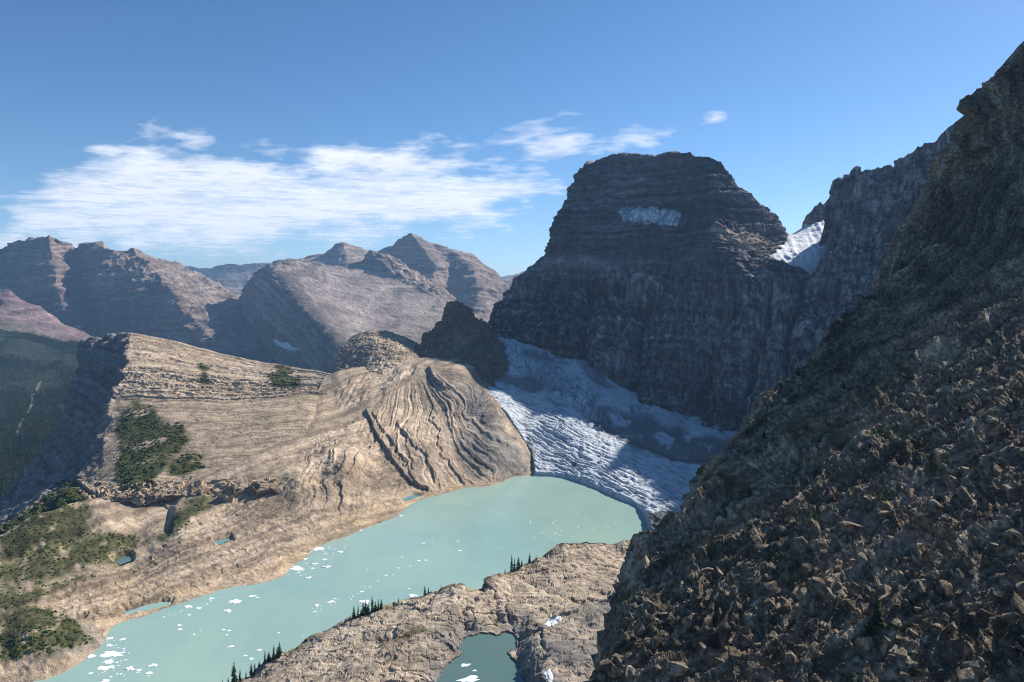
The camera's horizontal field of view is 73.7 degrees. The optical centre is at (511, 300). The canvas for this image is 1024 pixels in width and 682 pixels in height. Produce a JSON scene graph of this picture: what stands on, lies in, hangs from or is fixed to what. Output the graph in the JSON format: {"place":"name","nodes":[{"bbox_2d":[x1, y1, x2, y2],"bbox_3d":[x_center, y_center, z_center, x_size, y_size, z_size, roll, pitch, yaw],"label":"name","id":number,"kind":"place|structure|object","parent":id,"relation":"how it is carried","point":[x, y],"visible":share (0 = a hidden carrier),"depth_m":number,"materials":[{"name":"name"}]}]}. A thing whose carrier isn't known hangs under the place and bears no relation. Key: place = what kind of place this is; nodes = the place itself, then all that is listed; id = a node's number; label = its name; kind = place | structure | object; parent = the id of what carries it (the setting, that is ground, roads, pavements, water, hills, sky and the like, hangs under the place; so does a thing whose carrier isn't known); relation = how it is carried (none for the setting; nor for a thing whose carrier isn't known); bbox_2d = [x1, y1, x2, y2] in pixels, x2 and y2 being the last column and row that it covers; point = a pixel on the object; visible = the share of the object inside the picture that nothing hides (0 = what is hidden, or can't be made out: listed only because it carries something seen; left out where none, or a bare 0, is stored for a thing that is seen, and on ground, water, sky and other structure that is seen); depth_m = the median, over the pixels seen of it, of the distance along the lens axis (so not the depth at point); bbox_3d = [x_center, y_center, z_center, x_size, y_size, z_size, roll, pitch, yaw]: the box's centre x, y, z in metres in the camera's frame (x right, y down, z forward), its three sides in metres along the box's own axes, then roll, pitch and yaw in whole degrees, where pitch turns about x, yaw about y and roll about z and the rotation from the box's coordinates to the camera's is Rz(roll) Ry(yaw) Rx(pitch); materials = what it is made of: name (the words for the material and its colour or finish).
{"place":"outdoors","nodes":[
{"label":"outdoors","id":0,"kind":"place"},
{"bbox_2d":[0,329,78,494],"bbox_3d":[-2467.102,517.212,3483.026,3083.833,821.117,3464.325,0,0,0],"label":"wooded slope","id":1,"kind":"structure","parent":0,"point":[23,348],"depth_m":3861.99,"materials":[{"name":"green plant"}]},
{"bbox_2d":[0,330,78,495],"bbox_3d":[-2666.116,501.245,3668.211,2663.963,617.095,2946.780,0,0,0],"label":"forest","id":2,"kind":"object","parent":1,"relation":"on","point":[35,415],"visible":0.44,"depth_m":3483.99,"materials":[{"name":"green plant"}]},
{"bbox_2d":[0,289,92,342],"bbox_3d":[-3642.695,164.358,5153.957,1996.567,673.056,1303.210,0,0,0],"label":"scree slope","id":3,"kind":"structure","parent":0,"point":[18,314],"depth_m":5113.89,"materials":[{"name":"grey gravel"}]},
{"bbox_2d":[114,556,132,564],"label":"pond","id":4,"kind":"structure","parent":0,"point":[122,560],"depth_m":867.13,"materials":[{"name":"liquid"}]},
{"bbox_2d":[0,235,277,363],"bbox_3d":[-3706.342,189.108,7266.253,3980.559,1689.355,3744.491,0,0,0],"label":"mountain","id":5,"kind":"structure","parent":0,"point":[99,289],"depth_m":6459.33,"materials":[{"name":"grey stone"}]},
{"bbox_2d":[0,332,331,533],"bbox_3d":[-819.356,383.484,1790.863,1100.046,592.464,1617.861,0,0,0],"label":"ridge","id":6,"kind":"structure","parent":0,"point":[237,409],"depth_m":1387.20,"materials":[{"name":"beige stone"}]},
{"bbox_2d":[0,363,301,534],"bbox_3d":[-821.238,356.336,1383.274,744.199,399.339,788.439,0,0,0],"label":"shrubs","id":7,"kind":"object","parent":6,"relation":"on","point":[66,495],"visible":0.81,"depth_m":1166.65,"materials":[{"name":"green plant"}]},
{"bbox_2d":[215,539,231,543],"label":"pond","id":8,"kind":"structure","parent":0,"point":[221,541],"depth_m":898.42,"materials":[{"name":"liquid"}]},
{"bbox_2d":[185,263,269,294],"bbox_3d":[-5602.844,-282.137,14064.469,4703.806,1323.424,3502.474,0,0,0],"label":"mountain","id":9,"kind":"structure","parent":0,"point":[234,278],"depth_m":13540.34,"materials":[{"name":"grey stone"}]},
{"bbox_2d":[0,358,533,681],"bbox_3d":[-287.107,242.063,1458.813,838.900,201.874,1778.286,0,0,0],"label":"shore","id":10,"kind":"structure","parent":0,"point":[364,451],"depth_m":989.12,"materials":[{"name":"beige stone"}]},
{"bbox_2d":[0,499,203,657],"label":"shrubs","id":11,"kind":"object","parent":10,"relation":"on","point":[17,648],"visible":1,"depth_m":790.55,"materials":[{"name":"green plant"}]},
{"bbox_2d":[295,242,367,265],"bbox_3d":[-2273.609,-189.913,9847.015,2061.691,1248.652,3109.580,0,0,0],"label":"mountain","id":12,"kind":"structure","parent":0,"point":[341,253],"depth_m":9180.38,"materials":[{"name":"grey stone"}]},
{"bbox_2d":[34,475,648,681],"bbox_3d":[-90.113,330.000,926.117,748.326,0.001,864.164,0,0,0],"label":"lake","id":13,"kind":"structure","parent":0,"point":[480,527],"depth_m":823.70,"materials":[{"name":"liquid"}]},
{"bbox_2d":[97,665,113,670],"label":"ice floe","id":14,"kind":"object","parent":13,"relation":"on","point":[104,668],"visible":1,"depth_m":614.11,"materials":[{"name":"white ice"}]},
{"bbox_2d":[102,659,113,663],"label":"ice floe","id":15,"kind":"object","parent":13,"relation":"on","point":[109,661],"visible":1,"depth_m":623.86,"materials":[{"name":"white ice"}]},
{"bbox_2d":[100,651,125,657],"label":"ice floe","id":16,"kind":"object","parent":13,"relation":"on","point":[110,653],"visible":1,"depth_m":636.78,"materials":[{"name":"white ice"}]},
{"bbox_2d":[124,666,134,670],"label":"ice floe","id":17,"kind":"object","parent":13,"relation":"on","point":[131,668],"visible":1,"depth_m":612.03,"materials":[{"name":"white ice"}]},
{"bbox_2d":[228,599,241,603],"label":"ice floe","id":18,"kind":"object","parent":13,"relation":"on","point":[234,601],"visible":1,"depth_m":748.42,"materials":[{"name":"white ice"}]},
{"bbox_2d":[290,566,303,570],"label":"ice floe","id":19,"kind":"object","parent":13,"relation":"on","point":[296,568],"visible":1,"depth_m":841.19,"materials":[{"name":"white ice"}]},
{"bbox_2d":[0,116,720,254],"bbox_3d":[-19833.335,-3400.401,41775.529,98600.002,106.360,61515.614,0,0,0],"label":"cloud","id":20,"kind":"structure","parent":0,"point":[144,187],"depth_m":22384.16,"materials":[{"name":"white"}]},
{"bbox_2d":[239,250,488,372],"bbox_3d":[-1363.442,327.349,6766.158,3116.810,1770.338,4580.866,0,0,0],"label":"mountain","id":21,"kind":"structure","parent":0,"point":[318,315],"depth_m":6261.31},
{"bbox_2d":[273,339,298,351],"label":"snow patch","id":22,"kind":"object","parent":21,"relation":"on","point":[283,345],"visible":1,"depth_m":5683.42,"materials":[{"name":"white snow"}]},
{"bbox_2d":[330,330,420,389],"bbox_3d":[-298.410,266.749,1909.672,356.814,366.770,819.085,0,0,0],"label":"hill","id":23,"kind":"structure","parent":0,"point":[382,352],"depth_m":1753.96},
{"bbox_2d":[401,495,418,500],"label":"pond","id":24,"kind":"structure","parent":0,"point":[410,497],"depth_m":1142.72,"materials":[{"name":"liquid"}]},
{"bbox_2d":[239,540,629,681],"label":"rock shelf","id":25,"kind":"object","parent":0,"point":[416,639],"visible":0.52,"depth_m":546.43,"materials":[{"name":"beige stone"}]},
{"bbox_2d":[231,664,238,681],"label":"fir tree","id":26,"kind":"object","parent":25,"relation":"on","point":[234,676],"visible":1,"depth_m":516.99,"materials":[{"name":"green plant"}]},
{"bbox_2d":[266,653,271,661],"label":"fir tree","id":27,"kind":"object","parent":25,"relation":"on","point":[269,657],"visible":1,"depth_m":531.04,"materials":[{"name":"green plant"}]},
{"bbox_2d":[271,646,275,659],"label":"fir tree","id":28,"kind":"object","parent":25,"relation":"on","point":[273,655],"visible":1,"depth_m":532.64,"materials":[{"name":"green plant"}]},
{"bbox_2d":[277,642,282,656],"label":"fir tree","id":29,"kind":"object","parent":25,"relation":"on","point":[280,652],"visible":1,"depth_m":535.71,"materials":[{"name":"green plant"}]},
{"bbox_2d":[364,601,367,615],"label":"fir tree","id":30,"kind":"object","parent":25,"relation":"on","point":[365,609],"visible":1,"depth_m":581.35,"materials":[{"name":"green plant"}]},
{"bbox_2d":[510,554,513,570],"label":"fir tree","id":31,"kind":"object","parent":25,"relation":"on","point":[511,565],"visible":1,"depth_m":668.38,"materials":[{"name":"green plant"}]},
{"bbox_2d":[516,557,520,569],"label":"fir tree","id":32,"kind":"object","parent":25,"relation":"on","point":[518,565],"visible":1,"depth_m":674.53,"materials":[{"name":"green plant"}]},
{"bbox_2d":[545,669,553,681],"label":"snow patch","id":33,"kind":"object","parent":25,"relation":"on","point":[549,675],"visible":1,"depth_m":456.96,"materials":[{"name":"white snow"}]},
{"bbox_2d":[545,616,561,625],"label":"snow patch","id":34,"kind":"object","parent":25,"relation":"on","point":[552,621],"visible":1,"depth_m":542.66,"materials":[{"name":"white snow"}]},
{"bbox_2d":[377,233,510,319],"bbox_3d":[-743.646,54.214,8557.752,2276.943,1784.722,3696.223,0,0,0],"label":"mountain","id":35,"kind":"structure","parent":0,"point":[475,283],"depth_m":7785.83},
{"bbox_2d":[414,300,511,386],"bbox_3d":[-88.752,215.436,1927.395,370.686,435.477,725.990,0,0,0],"label":"hill","id":36,"kind":"structure","parent":0,"point":[460,331],"depth_m":1802.89,"materials":[{"name":"grey stone"}]},
{"bbox_2d":[436,632,525,681],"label":"pond","id":37,"kind":"structure","parent":0,"point":[487,657],"depth_m":507.50,"materials":[{"name":"liquid"}]},
{"bbox_2d":[456,675,479,681],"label":"ice floe","id":38,"kind":"object","parent":37,"relation":"on","point":[471,678],"visible":1,"depth_m":482.83,"materials":[{"name":"white ice"}]},
{"bbox_2d":[0,0,1023,276],"label":"sky","id":39,"kind":"structure","parent":0,"point":[804,93],"materials":[{"name":"blue"}]},
{"bbox_2d":[501,271,523,284],"bbox_3d":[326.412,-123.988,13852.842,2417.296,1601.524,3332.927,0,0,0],"label":"mountain","id":40,"kind":"structure","parent":0,"point":[508,279],"depth_m":13848.90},
{"bbox_2d":[488,334,737,529],"bbox_3d":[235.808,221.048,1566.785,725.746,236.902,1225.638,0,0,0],"label":"glacier","id":41,"kind":"object","parent":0,"point":[572,419],"visible":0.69,"depth_m":1464.24,"materials":[{"name":"white ice"}]},
{"bbox_2d":[488,151,825,431],"bbox_3d":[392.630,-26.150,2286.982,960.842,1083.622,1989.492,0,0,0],"label":"mountain","id":42,"kind":"structure","parent":0,"point":[705,310],"depth_m":1951.31,"materials":[{"name":"grey stone"}]},
{"bbox_2d":[618,206,680,226],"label":"snow patch","id":43,"kind":"object","parent":42,"relation":"on","point":[665,216],"visible":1,"depth_m":2148.23,"materials":[{"name":"white snow"}]},
{"bbox_2d":[589,41,1023,681],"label":"rock slope","id":44,"kind":"structure","parent":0,"point":[979,155],"depth_m":348.14,"materials":[{"name":"grey stone"}]},
{"bbox_2d":[795,365,800,376],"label":"fir tree","id":45,"kind":"object","parent":44,"relation":"on","point":[798,372],"visible":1,"depth_m":478.23,"materials":[{"name":"green plant"}]},
{"bbox_2d":[582,49,1023,681],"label":"rubble","id":46,"kind":"object","parent":44,"relation":"on","point":[974,667],"visible":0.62,"depth_m":270.55,"materials":[{"name":"stone"}]},
{"bbox_2d":[864,617,879,636],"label":"fir tree","id":47,"kind":"object","parent":44,"relation":"on","point":[870,631],"visible":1,"depth_m":213.09,"materials":[{"name":"green plant"}]},
{"bbox_2d":[870,592,887,627],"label":"fir tree","id":48,"kind":"object","parent":44,"relation":"on","point":[877,615],"visible":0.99,"depth_m":214.68,"materials":[{"name":"green plant"}]},
{"bbox_2d":[947,370,952,382],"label":"fir tree","id":49,"kind":"object","parent":44,"relation":"on","point":[950,378],"visible":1,"depth_m":391.64,"materials":[{"name":"green plant"}]},
{"bbox_2d":[957,402,963,413],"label":"fir tree","id":50,"kind":"object","parent":44,"relation":"on","point":[959,410],"visible":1,"depth_m":365.00,"materials":[{"name":"green plant"}]},
{"bbox_2d":[802,202,825,227],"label":"rock spire","id":51,"kind":"object","parent":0,"point":[814,215],"visible":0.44,"depth_m":2267.47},
{"bbox_2d":[790,124,954,374],"bbox_3d":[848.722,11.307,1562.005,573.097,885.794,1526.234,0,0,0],"label":"mountain","id":52,"kind":"structure","parent":0,"point":[866,212],"depth_m":1722.43,"materials":[{"name":"grey stone"}]},
{"bbox_2d":[770,220,826,274],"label":"snow patch","id":53,"kind":"object","parent":52,"relation":"on","point":[802,248],"visible":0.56,"depth_m":1952.21,"materials":[{"name":"white snow"}]}
]}

